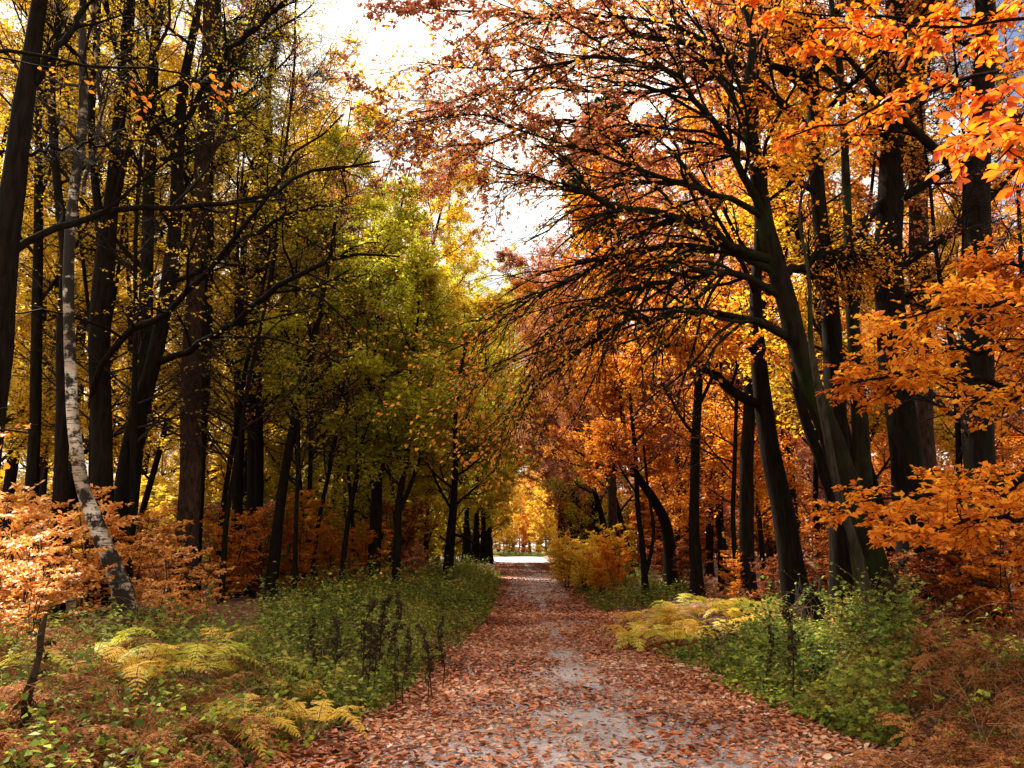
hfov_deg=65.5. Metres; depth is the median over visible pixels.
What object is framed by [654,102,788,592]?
tree
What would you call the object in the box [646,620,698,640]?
bracken fern
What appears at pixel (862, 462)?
beech tree
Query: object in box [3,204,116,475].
tree
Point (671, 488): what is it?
tree
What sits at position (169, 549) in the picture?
beech sapling
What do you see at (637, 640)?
bracken fern
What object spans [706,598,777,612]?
bracken fern
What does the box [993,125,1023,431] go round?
tree
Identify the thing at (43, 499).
beech sapling
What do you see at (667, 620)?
bracken fern
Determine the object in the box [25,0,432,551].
tree
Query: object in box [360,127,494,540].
tree
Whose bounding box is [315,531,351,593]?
bush
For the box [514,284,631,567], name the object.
tree
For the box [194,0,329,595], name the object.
tree
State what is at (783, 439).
tree
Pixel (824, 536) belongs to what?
beech sapling
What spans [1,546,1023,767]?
ground
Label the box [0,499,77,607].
beech sapling
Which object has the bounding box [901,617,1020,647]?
bracken fern
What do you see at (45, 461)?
tree
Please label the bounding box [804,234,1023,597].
beech tree
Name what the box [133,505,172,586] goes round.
beech sapling
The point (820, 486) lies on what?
tree
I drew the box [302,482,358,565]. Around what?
bush
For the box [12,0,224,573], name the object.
tree
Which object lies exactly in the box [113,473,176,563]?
bush
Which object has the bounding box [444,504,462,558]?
bush
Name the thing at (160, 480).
bush
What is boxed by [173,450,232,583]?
bush
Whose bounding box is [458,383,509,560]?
tree
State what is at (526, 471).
tree
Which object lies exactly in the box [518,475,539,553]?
tree
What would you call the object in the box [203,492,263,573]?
bush
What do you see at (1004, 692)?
bracken fern
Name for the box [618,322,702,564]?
tree
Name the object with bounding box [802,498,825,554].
bush
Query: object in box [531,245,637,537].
tree
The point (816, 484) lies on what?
tree
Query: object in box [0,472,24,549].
bush
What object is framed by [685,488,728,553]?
bush
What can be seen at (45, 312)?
tree
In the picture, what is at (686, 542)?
bush
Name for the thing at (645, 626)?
bracken fern
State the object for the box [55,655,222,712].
bracken fern
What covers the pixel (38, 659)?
rotten sapling
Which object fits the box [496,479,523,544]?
tree
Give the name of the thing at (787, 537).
beech tree
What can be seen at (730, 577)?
beech sapling
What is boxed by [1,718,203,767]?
bracken fern
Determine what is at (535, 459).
tree
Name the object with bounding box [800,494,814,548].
bush
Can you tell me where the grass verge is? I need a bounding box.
[493,550,551,556]
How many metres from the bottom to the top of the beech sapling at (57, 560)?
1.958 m
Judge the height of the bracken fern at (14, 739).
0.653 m
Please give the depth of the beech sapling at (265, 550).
19.94 m
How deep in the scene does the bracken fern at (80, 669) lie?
6.50 m
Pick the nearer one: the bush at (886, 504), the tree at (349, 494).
the tree at (349, 494)
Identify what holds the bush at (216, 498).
on the ground
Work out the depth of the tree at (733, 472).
19.59 m
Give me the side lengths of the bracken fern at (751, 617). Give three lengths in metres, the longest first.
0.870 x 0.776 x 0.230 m
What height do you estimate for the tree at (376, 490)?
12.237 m
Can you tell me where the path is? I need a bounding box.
[359,557,864,767]
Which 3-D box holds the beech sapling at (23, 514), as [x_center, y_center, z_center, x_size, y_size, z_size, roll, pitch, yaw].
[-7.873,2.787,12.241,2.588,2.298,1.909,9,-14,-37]
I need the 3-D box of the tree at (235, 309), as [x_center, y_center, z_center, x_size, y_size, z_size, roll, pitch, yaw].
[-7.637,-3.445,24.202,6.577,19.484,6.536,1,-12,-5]
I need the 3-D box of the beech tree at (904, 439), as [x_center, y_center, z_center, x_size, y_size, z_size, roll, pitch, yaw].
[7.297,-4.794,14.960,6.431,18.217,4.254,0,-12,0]
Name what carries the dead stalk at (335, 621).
on the ground
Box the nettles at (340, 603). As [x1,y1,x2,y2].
[241,555,488,730]
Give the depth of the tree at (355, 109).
33.94 m
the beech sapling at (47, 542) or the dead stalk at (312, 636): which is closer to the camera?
the dead stalk at (312, 636)
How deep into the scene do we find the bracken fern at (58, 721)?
5.60 m
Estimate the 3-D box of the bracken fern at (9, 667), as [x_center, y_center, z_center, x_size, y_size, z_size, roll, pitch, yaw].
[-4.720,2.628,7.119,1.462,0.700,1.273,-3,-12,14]
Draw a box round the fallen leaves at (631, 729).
[240,613,961,767]
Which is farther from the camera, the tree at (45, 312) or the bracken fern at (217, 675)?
the tree at (45, 312)
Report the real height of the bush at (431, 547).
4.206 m
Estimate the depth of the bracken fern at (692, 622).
13.01 m
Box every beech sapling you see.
[0,480,116,620]
[0,487,83,618]
[0,490,87,613]
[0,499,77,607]
[0,510,120,627]
[0,514,64,624]
[0,532,53,634]
[0,542,95,627]
[0,559,64,655]
[0,559,80,654]
[11,484,154,621]
[57,503,193,610]
[72,507,193,602]
[102,534,214,627]
[129,577,196,634]
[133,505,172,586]
[135,499,218,591]
[147,536,229,612]
[180,563,234,620]
[198,503,273,599]
[201,500,244,594]
[226,497,301,599]
[267,489,337,599]
[305,523,351,597]
[338,521,392,588]
[400,540,432,588]
[644,537,687,586]
[672,540,714,591]
[712,532,757,592]
[721,550,761,597]
[749,554,780,600]
[801,540,828,605]
[803,527,828,587]
[884,546,935,625]
[904,538,992,640]
[910,462,1023,646]
[938,485,968,595]
[969,523,1023,640]
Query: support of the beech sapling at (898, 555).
on the ground
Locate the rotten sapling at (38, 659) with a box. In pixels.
[8,613,57,754]
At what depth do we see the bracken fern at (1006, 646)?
8.56 m
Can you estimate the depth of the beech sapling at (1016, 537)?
9.53 m
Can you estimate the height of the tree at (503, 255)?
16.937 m
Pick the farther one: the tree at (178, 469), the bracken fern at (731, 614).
the tree at (178, 469)
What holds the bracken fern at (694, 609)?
on the ground
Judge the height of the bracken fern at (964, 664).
0.531 m
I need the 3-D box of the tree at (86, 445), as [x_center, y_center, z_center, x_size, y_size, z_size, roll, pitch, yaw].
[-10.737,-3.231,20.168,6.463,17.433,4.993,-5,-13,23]
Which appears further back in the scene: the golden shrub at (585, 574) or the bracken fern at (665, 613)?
the golden shrub at (585, 574)
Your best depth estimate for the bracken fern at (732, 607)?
14.31 m
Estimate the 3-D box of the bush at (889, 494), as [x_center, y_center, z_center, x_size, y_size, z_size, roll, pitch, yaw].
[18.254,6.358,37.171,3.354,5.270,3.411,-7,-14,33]
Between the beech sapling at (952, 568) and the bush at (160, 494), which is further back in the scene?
the bush at (160, 494)
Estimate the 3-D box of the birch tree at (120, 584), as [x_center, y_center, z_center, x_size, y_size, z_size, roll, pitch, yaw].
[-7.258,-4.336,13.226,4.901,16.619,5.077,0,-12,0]
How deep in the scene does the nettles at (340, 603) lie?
10.80 m
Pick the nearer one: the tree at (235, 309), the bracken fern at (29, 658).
the bracken fern at (29, 658)
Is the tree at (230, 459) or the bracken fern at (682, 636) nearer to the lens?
the bracken fern at (682, 636)
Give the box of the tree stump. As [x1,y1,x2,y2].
[791,575,831,633]
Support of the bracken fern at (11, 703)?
on the ground
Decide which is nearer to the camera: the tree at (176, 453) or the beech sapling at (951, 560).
the beech sapling at (951, 560)
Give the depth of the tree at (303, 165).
41.29 m
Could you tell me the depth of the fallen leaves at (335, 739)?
9.05 m
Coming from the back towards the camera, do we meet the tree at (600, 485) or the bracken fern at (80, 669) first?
the tree at (600, 485)
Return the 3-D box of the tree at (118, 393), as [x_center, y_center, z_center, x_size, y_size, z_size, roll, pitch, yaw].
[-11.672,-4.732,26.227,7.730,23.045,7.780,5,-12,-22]
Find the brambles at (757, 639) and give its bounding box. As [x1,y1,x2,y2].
[653,545,976,751]
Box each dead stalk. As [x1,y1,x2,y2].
[306,617,318,679]
[329,616,344,681]
[352,599,378,684]
[361,620,381,708]
[369,620,389,688]
[372,594,393,681]
[386,590,405,667]
[386,647,401,709]
[401,627,414,703]
[415,624,435,699]
[423,644,437,703]
[433,615,446,687]
[765,624,777,684]
[781,609,804,697]
[880,556,910,637]
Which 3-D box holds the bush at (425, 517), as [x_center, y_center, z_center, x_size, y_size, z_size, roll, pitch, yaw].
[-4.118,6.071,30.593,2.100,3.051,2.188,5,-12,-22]
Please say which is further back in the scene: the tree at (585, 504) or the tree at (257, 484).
the tree at (585, 504)
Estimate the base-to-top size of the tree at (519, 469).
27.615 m
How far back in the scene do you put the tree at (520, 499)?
153.55 m
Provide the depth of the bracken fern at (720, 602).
15.37 m
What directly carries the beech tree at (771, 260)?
on the ground
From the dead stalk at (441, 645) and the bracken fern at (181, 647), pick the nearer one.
the bracken fern at (181, 647)
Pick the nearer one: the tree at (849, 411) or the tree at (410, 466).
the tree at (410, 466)
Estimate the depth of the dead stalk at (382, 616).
9.21 m
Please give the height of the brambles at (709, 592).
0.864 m
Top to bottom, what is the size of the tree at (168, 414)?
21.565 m
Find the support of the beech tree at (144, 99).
on the ground
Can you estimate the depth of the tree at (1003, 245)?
16.82 m
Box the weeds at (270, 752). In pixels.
[0,645,387,767]
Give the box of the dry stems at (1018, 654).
[654,590,1023,759]
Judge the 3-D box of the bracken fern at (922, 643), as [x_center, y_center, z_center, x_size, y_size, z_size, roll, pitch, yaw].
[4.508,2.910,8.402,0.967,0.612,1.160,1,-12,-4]
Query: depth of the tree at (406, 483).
31.36 m
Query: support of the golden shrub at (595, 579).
on the ground
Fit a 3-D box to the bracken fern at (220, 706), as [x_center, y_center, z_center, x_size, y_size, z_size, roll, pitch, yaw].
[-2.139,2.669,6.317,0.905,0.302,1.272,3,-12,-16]
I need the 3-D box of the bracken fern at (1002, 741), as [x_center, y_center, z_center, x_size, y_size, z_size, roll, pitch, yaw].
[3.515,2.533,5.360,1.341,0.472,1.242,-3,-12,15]
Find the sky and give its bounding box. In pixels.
[0,0,1023,546]
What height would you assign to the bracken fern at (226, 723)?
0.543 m
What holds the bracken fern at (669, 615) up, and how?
on the ground
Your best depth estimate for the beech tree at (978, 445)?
13.27 m
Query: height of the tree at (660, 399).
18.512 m
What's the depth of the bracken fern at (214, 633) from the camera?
9.01 m
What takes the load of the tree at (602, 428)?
on the ground
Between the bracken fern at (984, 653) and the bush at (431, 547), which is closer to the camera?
the bracken fern at (984, 653)
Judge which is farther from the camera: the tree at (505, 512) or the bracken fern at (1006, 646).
the tree at (505, 512)
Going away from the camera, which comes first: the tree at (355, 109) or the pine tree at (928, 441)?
the pine tree at (928, 441)
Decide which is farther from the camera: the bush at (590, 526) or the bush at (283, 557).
the bush at (590, 526)
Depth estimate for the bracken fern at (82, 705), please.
6.09 m
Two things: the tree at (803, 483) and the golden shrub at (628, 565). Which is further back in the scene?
the tree at (803, 483)
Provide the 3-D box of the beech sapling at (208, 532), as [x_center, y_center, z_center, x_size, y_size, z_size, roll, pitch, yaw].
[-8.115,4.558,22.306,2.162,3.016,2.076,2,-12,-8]
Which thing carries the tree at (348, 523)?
on the ground
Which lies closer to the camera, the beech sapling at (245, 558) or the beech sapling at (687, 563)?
the beech sapling at (245, 558)
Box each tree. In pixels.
[0,0,90,462]
[0,0,126,549]
[0,0,138,554]
[0,0,142,592]
[0,0,179,634]
[0,0,191,623]
[0,0,276,578]
[0,0,406,468]
[0,7,222,602]
[0,48,258,477]
[0,53,101,555]
[0,255,113,522]
[2,387,88,549]
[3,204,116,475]
[9,0,236,449]
[11,0,383,616]
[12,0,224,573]
[13,0,258,461]
[18,0,274,571]
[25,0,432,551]
[62,0,337,600]
[69,254,175,479]
[74,0,185,463]
[83,249,185,490]
[111,290,177,484]
[113,3,356,598]
[113,101,303,543]
[114,52,320,479]
[116,108,235,558]
[117,30,355,603]
[117,360,212,499]
[119,0,361,591]
[142,429,179,516]
[153,172,354,531]
[155,0,399,597]
[155,346,179,493]
[157,0,280,606]
[158,361,234,488]
[169,84,322,597]
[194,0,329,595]
[201,62,370,599]
[213,23,372,556]
[213,250,325,488]
[214,128,370,497]
[222,111,330,592]
[244,103,400,601]
[248,97,359,497]
[263,156,382,486]
[264,231,389,526]
[268,148,415,588]
[272,31,403,536]
[299,119,448,522]
[301,0,925,646]
[301,118,444,596]
[301,285,457,555]
[307,132,419,531]
[314,219,477,601]
[315,75,481,600]
[322,171,445,588]
[329,318,428,541]
[338,0,974,625]
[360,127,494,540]
[386,242,484,560]
[391,278,534,593]
[402,316,497,574]
[409,322,498,549]
[414,167,483,511]
[435,241,547,562]
[438,221,518,520]
[444,319,515,564]
[445,384,513,564]
[449,279,538,563]
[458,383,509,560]
[461,292,535,557]
[462,276,548,563]
[467,277,536,562]
[469,297,537,560]
[470,337,522,543]
[470,432,524,560]
[479,480,520,542]
[490,429,521,508]
[493,235,627,538]
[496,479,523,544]
[497,289,560,548]
[507,479,536,551]
[508,257,654,579]
[508,443,534,552]
[511,285,583,544]
[513,432,541,552]
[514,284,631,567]
[515,320,583,552]
[518,366,629,559]
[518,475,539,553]
[519,362,569,530]
[520,276,593,555]
[523,446,583,561]
[524,479,550,546]
[528,231,670,566]
[529,268,642,539]
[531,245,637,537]
[539,141,717,589]
[539,490,557,534]
[541,352,643,551]
[544,471,570,535]
[545,401,628,548]
[557,0,940,613]
[557,82,645,579]
[563,253,692,596]
[599,8,809,597]
[614,185,739,555]
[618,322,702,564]
[619,443,673,551]
[624,81,844,594]
[626,229,722,567]
[627,255,734,567]
[627,277,762,585]
[631,149,783,585]
[633,170,756,576]
[648,456,702,522]
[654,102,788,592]
[664,281,815,592]
[679,2,872,464]
[683,0,1023,215]
[686,177,871,540]
[688,0,878,519]
[688,0,948,601]
[703,2,908,589]
[723,0,996,434]
[727,163,845,558]
[730,70,881,640]
[737,0,1023,632]
[764,19,940,572]
[778,398,849,530]
[780,300,882,484]
[785,0,1023,636]
[785,302,891,525]
[791,433,812,525]
[796,402,877,515]
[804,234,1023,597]
[816,0,1023,439]
[820,248,943,461]
[822,0,1023,624]
[832,35,1023,597]
[839,181,909,492]
[841,0,961,592]
[861,309,889,496]
[871,199,1023,503]
[904,144,1023,569]
[926,0,1023,451]
[933,234,1023,477]
[962,332,1023,565]
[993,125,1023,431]
[998,204,1023,457]
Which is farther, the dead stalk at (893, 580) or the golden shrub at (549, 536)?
the golden shrub at (549, 536)
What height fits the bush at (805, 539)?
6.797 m
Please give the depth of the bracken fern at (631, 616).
15.85 m
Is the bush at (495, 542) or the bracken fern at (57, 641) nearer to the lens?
the bracken fern at (57, 641)
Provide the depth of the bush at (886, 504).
33.06 m
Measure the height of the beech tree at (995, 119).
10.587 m
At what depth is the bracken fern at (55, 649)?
7.49 m
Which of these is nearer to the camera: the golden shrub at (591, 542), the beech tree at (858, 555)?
the beech tree at (858, 555)
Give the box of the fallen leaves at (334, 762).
[8,698,348,767]
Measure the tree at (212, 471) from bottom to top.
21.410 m
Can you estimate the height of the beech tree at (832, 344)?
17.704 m
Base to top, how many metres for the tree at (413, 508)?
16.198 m
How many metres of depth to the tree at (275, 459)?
24.82 m
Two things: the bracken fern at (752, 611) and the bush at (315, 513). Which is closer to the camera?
the bracken fern at (752, 611)
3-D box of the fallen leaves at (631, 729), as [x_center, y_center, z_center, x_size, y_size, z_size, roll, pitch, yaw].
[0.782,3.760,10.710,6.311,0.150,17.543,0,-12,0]
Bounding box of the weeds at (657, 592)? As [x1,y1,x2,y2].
[567,559,722,611]
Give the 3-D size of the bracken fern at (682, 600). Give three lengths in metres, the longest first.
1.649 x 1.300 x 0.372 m
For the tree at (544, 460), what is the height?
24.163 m
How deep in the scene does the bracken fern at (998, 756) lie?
5.43 m
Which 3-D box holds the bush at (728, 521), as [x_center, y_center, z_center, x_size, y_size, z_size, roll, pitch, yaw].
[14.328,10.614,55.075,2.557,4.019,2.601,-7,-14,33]
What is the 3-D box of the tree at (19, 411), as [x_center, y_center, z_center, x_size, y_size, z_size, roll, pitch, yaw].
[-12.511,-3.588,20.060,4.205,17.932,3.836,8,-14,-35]
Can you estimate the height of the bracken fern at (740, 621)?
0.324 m
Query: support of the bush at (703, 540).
on the ground
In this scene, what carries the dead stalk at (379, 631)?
on the ground
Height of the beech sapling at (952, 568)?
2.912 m
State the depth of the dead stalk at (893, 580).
8.91 m
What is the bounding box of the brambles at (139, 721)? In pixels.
[0,576,437,767]
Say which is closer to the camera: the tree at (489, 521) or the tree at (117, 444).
the tree at (117, 444)
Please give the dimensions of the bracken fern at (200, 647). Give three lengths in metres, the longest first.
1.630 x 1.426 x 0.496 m
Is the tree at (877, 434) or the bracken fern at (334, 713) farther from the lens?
the tree at (877, 434)
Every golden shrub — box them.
[538,527,574,571]
[545,535,583,588]
[547,534,571,574]
[558,533,589,578]
[566,541,600,591]
[571,532,599,584]
[575,530,610,579]
[582,541,619,591]
[595,536,633,597]
[596,523,640,584]
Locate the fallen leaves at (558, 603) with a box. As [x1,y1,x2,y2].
[473,562,629,614]
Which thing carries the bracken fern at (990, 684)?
on the ground
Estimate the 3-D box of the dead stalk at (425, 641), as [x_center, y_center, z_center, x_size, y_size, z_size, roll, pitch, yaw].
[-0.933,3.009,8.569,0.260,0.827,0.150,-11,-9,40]
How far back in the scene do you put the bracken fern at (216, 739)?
5.44 m
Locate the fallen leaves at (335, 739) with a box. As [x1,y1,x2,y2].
[1,594,489,767]
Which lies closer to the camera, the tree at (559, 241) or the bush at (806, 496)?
the bush at (806, 496)
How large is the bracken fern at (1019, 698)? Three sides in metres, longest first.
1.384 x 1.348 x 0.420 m
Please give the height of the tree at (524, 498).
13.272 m
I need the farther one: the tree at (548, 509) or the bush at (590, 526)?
the tree at (548, 509)
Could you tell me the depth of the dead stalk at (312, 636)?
8.61 m
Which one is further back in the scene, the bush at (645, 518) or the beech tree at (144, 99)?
the bush at (645, 518)
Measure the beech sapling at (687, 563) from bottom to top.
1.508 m
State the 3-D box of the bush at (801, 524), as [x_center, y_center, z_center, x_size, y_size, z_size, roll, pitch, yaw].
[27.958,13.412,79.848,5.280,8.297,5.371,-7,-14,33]
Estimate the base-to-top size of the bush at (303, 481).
5.276 m
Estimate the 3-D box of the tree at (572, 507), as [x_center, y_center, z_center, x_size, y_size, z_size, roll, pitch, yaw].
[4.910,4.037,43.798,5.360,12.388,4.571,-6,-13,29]
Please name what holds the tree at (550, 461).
on the ground
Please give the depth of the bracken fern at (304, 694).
7.33 m
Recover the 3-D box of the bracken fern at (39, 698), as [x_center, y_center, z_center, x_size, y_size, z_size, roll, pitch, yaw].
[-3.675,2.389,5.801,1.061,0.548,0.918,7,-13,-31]
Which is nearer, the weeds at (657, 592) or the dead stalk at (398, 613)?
the dead stalk at (398, 613)
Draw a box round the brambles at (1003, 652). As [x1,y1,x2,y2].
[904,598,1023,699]
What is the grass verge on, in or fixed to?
on the ground
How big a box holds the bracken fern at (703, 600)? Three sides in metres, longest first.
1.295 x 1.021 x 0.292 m
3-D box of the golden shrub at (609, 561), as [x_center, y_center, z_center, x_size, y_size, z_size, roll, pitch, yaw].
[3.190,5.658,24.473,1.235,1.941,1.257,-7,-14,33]
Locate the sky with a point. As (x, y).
(414, 33)
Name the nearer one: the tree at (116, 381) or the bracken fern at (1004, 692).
the bracken fern at (1004, 692)
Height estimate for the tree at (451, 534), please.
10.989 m
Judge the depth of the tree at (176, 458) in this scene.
57.69 m
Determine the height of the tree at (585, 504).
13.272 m
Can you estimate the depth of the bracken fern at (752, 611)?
13.48 m
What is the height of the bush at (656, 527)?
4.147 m
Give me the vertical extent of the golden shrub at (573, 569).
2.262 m
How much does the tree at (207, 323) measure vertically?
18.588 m
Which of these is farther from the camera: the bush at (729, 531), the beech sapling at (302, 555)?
the bush at (729, 531)
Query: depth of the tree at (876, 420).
19.81 m
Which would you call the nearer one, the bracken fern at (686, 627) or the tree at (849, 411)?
the bracken fern at (686, 627)
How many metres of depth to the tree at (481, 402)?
39.67 m
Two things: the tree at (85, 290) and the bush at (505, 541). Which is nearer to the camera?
the tree at (85, 290)
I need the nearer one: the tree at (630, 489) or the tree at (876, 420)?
the tree at (876, 420)
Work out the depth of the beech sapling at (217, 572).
13.84 m
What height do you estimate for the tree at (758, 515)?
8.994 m
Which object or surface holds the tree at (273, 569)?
on the ground
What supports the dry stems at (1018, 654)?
on the ground
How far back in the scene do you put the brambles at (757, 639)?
8.80 m
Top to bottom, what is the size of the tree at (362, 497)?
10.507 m
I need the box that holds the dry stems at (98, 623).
[0,590,450,767]
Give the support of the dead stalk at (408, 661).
on the ground
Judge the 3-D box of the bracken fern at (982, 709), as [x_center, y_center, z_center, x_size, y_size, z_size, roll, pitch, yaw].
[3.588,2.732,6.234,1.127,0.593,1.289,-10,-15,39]
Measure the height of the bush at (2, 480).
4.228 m
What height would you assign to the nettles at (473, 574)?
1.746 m
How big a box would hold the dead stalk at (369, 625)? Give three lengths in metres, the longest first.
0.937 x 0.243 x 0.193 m
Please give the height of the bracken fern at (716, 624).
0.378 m
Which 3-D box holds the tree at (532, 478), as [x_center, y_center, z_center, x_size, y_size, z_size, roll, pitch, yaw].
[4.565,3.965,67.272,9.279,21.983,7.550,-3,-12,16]
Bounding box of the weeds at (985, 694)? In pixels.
[720,621,1023,767]
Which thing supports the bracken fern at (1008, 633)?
on the ground
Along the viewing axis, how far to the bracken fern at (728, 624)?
12.96 m
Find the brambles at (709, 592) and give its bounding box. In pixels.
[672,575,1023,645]
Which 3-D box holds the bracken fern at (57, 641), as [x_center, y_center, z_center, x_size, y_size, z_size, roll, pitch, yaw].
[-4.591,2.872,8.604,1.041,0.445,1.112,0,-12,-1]
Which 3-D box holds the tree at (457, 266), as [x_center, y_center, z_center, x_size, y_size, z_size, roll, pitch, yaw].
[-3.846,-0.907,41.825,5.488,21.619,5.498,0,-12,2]
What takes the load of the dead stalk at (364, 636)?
on the ground
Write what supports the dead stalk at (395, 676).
on the ground
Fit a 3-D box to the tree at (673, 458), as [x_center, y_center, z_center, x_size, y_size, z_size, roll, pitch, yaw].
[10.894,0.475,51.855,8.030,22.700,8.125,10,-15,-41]
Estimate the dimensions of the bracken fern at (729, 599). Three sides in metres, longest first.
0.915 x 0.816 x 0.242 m
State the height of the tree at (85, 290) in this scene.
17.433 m
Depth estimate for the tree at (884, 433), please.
29.68 m
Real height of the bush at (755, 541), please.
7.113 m
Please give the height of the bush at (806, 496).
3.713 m
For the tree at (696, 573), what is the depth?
19.96 m
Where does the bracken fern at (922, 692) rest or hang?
on the ground
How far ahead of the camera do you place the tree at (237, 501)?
21.47 m
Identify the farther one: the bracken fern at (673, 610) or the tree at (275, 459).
the tree at (275, 459)
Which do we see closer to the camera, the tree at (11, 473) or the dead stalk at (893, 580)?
the dead stalk at (893, 580)
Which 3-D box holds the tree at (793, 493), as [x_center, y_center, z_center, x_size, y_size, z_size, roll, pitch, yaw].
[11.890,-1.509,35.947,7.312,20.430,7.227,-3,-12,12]
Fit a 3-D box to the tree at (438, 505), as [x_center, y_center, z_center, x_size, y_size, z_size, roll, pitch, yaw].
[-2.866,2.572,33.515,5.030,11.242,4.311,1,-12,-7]
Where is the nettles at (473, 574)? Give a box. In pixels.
[336,550,502,612]
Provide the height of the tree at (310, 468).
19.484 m
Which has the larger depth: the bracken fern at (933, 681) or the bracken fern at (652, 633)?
the bracken fern at (652, 633)
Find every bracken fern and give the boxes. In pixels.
[0,634,76,682]
[0,649,75,672]
[0,672,128,730]
[0,683,151,767]
[0,687,88,724]
[0,722,153,767]
[0,730,75,767]
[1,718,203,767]
[2,671,94,714]
[3,646,101,675]
[6,662,133,728]
[8,650,152,708]
[18,627,177,672]
[20,631,104,652]
[28,728,221,767]
[32,688,244,767]
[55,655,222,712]
[56,643,209,699]
[66,627,171,665]
[93,640,238,687]
[107,642,264,684]
[116,703,293,767]
[131,671,274,732]
[177,625,273,663]
[178,650,281,696]
[189,693,301,758]
[200,690,309,737]
[206,638,312,680]
[248,677,349,701]
[262,698,369,739]
[592,624,671,643]
[599,622,667,654]
[609,611,645,621]
[612,624,679,649]
[618,609,653,622]
[622,612,682,626]
[629,618,667,637]
[640,623,708,642]
[641,608,682,618]
[644,610,686,625]
[644,613,698,630]
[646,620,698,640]
[648,603,691,613]
[648,630,722,644]
[649,593,705,611]
[649,604,695,623]
[649,627,701,641]
[651,615,693,628]
[669,619,717,637]
[680,595,725,607]
[680,620,739,641]
[682,606,714,617]
[696,601,729,614]
[699,601,761,620]
[701,596,749,608]
[702,608,756,619]
[702,618,744,634]
[703,599,735,609]
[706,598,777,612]
[710,598,780,613]
[725,613,776,632]
[727,608,778,625]
[731,615,772,626]
[828,710,1004,767]
[835,639,951,675]
[854,671,969,709]
[880,733,1023,767]
[881,677,1006,732]
[885,633,975,666]
[888,626,1010,695]
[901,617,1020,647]
[903,699,1023,746]
[915,633,1023,682]
[923,659,1023,703]
[933,625,1005,651]
[933,736,1023,767]
[951,635,1023,665]
[976,629,1023,654]
[986,657,1023,722]
[989,690,1023,730]
[1006,733,1023,766]
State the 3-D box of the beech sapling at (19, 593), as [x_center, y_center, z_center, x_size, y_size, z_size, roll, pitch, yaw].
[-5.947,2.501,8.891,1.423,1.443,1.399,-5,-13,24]
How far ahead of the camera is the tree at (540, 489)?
135.92 m
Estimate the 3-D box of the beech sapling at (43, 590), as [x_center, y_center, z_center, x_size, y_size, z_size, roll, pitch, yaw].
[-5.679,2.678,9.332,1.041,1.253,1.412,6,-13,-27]
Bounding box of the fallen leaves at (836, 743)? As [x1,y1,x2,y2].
[225,610,1012,767]
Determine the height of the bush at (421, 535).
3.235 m
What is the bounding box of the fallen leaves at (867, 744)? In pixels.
[583,592,1023,767]
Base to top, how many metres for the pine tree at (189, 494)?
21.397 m
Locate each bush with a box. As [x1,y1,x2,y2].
[0,469,24,539]
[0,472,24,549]
[45,463,87,562]
[70,507,85,571]
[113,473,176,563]
[138,485,177,560]
[140,475,178,550]
[150,486,178,565]
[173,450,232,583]
[178,461,230,564]
[201,491,271,588]
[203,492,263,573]
[232,436,324,575]
[261,496,306,585]
[263,481,327,589]
[281,493,347,592]
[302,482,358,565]
[304,505,356,584]
[311,508,358,575]
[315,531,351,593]
[323,519,369,585]
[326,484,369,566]
[350,509,388,571]
[355,536,382,579]
[360,497,439,584]
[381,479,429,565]
[382,510,434,572]
[402,511,435,567]
[407,501,447,562]
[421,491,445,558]
[430,504,462,561]
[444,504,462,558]
[492,519,500,550]
[496,503,516,551]
[508,512,524,551]
[515,512,532,552]
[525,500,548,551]
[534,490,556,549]
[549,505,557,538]
[574,501,607,550]
[599,495,642,563]
[618,492,657,566]
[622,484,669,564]
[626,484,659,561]
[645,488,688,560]
[646,507,673,549]
[668,494,705,557]
[683,499,717,567]
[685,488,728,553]
[701,485,737,557]
[703,508,730,564]
[723,512,738,553]
[728,489,767,558]
[754,487,777,574]
[773,485,811,548]
[797,494,828,577]
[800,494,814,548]
[800,513,811,554]
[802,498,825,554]
[874,466,894,554]
[881,499,895,552]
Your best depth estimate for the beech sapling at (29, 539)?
10.20 m
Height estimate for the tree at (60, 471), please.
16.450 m
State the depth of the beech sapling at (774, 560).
16.51 m
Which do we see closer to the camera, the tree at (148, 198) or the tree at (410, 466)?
the tree at (148, 198)
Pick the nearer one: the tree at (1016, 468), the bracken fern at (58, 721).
the bracken fern at (58, 721)
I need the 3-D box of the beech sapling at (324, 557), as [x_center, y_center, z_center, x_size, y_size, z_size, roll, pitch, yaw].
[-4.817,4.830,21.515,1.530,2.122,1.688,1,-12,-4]
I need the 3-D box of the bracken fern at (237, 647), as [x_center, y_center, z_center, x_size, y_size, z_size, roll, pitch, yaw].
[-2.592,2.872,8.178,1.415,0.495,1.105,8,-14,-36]
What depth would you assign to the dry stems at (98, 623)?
6.94 m
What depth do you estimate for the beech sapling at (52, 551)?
10.70 m
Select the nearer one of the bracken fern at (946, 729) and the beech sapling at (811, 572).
the bracken fern at (946, 729)
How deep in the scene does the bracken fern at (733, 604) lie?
14.31 m
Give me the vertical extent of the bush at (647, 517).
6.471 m
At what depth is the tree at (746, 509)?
18.03 m
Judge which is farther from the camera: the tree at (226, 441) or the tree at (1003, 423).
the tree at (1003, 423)
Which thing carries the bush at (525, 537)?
on the ground
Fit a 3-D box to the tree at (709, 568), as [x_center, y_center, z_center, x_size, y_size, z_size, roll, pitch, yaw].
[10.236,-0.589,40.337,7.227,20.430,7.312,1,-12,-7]

